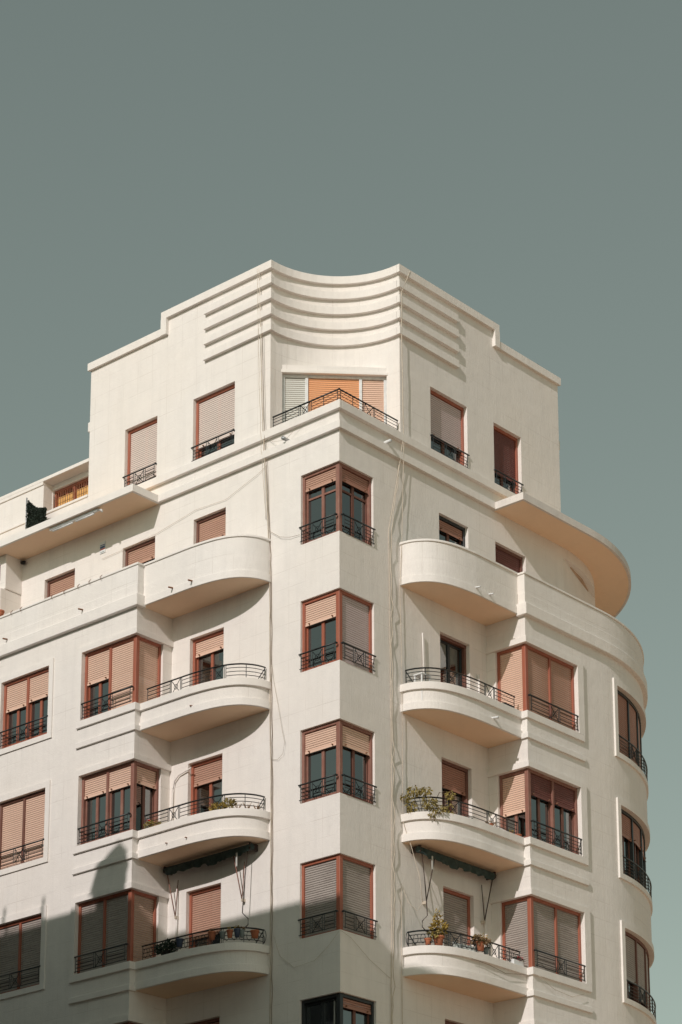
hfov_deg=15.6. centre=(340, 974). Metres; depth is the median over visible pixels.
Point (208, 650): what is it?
door
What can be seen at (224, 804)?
plant
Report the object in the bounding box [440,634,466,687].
door
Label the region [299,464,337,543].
window
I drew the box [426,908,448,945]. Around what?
potted plant
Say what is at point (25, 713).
window
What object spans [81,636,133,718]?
window
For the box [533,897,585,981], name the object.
window
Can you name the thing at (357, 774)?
window
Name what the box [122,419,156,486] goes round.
window
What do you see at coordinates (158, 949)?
plant
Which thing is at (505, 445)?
window
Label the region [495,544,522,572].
window
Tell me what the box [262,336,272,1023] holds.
cable
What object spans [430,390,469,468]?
window
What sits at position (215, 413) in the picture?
window
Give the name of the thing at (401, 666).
cable
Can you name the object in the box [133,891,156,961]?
window
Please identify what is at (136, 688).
apartment building
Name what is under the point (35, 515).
privacy screen
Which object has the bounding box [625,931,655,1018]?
window
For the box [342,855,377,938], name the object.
window
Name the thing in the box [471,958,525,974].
cable
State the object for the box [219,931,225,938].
plant pot
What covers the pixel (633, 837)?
window
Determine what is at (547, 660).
window
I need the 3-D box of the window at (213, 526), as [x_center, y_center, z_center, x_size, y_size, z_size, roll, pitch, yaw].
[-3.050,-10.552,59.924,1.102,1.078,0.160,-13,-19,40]
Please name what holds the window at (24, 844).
in the apartment building
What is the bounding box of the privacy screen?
[25,498,46,528]
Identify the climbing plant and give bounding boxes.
[400,785,455,820]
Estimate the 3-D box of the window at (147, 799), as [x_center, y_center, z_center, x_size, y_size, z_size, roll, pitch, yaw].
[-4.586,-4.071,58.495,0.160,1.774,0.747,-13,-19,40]
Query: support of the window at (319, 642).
in the apartment building
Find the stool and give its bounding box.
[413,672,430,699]
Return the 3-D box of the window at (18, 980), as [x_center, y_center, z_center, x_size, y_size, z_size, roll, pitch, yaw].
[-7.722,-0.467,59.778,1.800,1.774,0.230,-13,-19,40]
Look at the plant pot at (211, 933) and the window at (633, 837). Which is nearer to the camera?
the plant pot at (211, 933)
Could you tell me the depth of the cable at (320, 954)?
54.83 m
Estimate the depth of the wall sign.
62.37 m
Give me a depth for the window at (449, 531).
60.40 m
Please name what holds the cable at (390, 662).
attached to the apartment building
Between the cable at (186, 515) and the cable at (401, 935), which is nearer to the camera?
the cable at (401, 935)
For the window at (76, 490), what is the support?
in the apartment building
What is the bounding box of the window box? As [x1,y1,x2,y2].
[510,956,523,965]
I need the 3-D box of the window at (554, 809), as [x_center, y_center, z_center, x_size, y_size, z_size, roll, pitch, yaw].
[5.061,-3.846,59.411,0.260,1.774,1.975,-13,-19,40]
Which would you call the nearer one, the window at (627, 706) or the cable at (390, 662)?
the cable at (390, 662)
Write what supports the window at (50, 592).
in the apartment building
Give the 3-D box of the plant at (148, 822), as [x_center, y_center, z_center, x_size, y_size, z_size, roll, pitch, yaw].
[-4.367,-3.476,57.871,0.573,0.375,0.368,-13,-19,40]
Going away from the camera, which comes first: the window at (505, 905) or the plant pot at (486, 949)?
the plant pot at (486, 949)
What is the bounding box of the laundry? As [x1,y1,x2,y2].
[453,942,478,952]
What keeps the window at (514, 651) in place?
in the apartment building
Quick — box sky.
[0,0,681,1023]
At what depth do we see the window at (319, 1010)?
54.58 m
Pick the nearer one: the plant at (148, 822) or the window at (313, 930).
the window at (313, 930)
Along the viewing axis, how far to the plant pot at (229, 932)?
55.60 m
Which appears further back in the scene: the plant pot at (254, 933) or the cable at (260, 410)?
the cable at (260, 410)
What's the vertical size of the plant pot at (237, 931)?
0.277 m
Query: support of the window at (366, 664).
in the apartment building
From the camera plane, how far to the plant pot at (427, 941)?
55.88 m
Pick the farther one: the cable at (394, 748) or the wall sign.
the wall sign
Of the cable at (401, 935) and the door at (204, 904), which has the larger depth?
the door at (204, 904)
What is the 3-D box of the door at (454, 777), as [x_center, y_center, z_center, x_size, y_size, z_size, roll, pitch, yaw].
[2.596,-3.834,58.506,0.160,2.364,1.145,-13,-19,40]
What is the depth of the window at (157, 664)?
59.35 m
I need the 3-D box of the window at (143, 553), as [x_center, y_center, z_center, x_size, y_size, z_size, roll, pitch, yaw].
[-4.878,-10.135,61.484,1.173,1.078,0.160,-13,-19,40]
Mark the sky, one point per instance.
(522, 159)
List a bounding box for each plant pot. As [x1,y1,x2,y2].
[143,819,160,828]
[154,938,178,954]
[176,938,183,947]
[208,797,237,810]
[208,929,215,939]
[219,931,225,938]
[226,926,233,937]
[234,925,239,937]
[239,926,245,937]
[250,929,259,938]
[424,938,431,944]
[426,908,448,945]
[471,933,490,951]
[484,946,490,953]
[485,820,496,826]
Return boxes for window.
[0,668,48,748]
[0,790,44,869]
[0,915,40,993]
[47,570,74,597]
[53,477,88,508]
[74,891,127,973]
[77,762,130,844]
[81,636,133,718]
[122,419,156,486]
[125,538,154,566]
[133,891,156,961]
[136,762,158,830]
[138,637,160,702]
[191,384,234,461]
[196,510,225,542]
[282,374,386,423]
[298,590,337,671]
[298,721,337,802]
[298,855,337,937]
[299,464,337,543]
[301,993,335,1023]
[334,993,373,1023]
[341,464,375,545]
[341,591,375,672]
[341,721,376,803]
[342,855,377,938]
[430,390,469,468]
[439,515,464,546]
[493,425,523,493]
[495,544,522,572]
[497,645,522,710]
[499,769,525,837]
[502,897,528,967]
[528,645,578,730]
[530,769,581,854]
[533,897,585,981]
[617,690,647,780]
[621,809,651,898]
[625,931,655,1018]
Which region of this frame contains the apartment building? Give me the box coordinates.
[0,260,656,1023]
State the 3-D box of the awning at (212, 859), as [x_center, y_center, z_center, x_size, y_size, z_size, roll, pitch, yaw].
[-3.038,-1.759,57.143,2.810,2.048,0.340,-13,-19,40]
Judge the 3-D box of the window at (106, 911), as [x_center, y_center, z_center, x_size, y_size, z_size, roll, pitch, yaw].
[-5.513,-0.970,57.893,1.786,1.774,0.230,-13,-19,40]
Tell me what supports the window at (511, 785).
in the apartment building
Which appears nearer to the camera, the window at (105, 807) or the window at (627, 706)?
the window at (105, 807)
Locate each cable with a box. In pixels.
[103,468,263,558]
[257,274,265,515]
[259,273,271,1023]
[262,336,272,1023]
[271,670,284,759]
[274,930,390,978]
[388,271,409,1023]
[390,465,398,1023]
[400,444,422,901]
[401,886,422,1023]
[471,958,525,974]
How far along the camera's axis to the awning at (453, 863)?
57.37 m
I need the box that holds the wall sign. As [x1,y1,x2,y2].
[100,541,105,553]
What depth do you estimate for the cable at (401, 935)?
56.02 m
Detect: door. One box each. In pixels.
[189,885,220,948]
[191,755,221,814]
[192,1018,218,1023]
[193,630,223,685]
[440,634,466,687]
[442,759,468,816]
[443,888,470,946]
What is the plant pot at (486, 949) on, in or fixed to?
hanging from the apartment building
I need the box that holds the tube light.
[49,508,102,531]
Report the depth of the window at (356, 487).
57.71 m
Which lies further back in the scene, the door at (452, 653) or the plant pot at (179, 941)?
the door at (452, 653)
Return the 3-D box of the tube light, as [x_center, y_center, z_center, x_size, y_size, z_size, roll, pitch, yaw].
[-6.581,-11.298,61.973,1.918,0.138,0.070,-13,-19,40]
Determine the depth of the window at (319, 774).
56.03 m
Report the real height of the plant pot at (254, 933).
0.170 m
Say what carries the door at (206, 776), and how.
in the apartment building
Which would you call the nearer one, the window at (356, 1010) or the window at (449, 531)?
the window at (356, 1010)
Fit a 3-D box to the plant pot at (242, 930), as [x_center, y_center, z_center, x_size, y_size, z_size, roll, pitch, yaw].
[-2.205,-0.962,55.639,0.162,0.262,0.149,2,-15,-7]
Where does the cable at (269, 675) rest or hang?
attached to the apartment building
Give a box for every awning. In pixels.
[163,842,257,926]
[411,845,496,932]
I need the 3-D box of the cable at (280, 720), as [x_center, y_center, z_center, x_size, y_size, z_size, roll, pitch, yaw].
[-1.439,-6.035,56.977,0.450,2.355,0.021,-14,-20,43]
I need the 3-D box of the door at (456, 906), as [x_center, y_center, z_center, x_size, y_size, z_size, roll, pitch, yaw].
[2.602,-0.789,57.699,0.160,2.364,1.145,-13,-19,40]

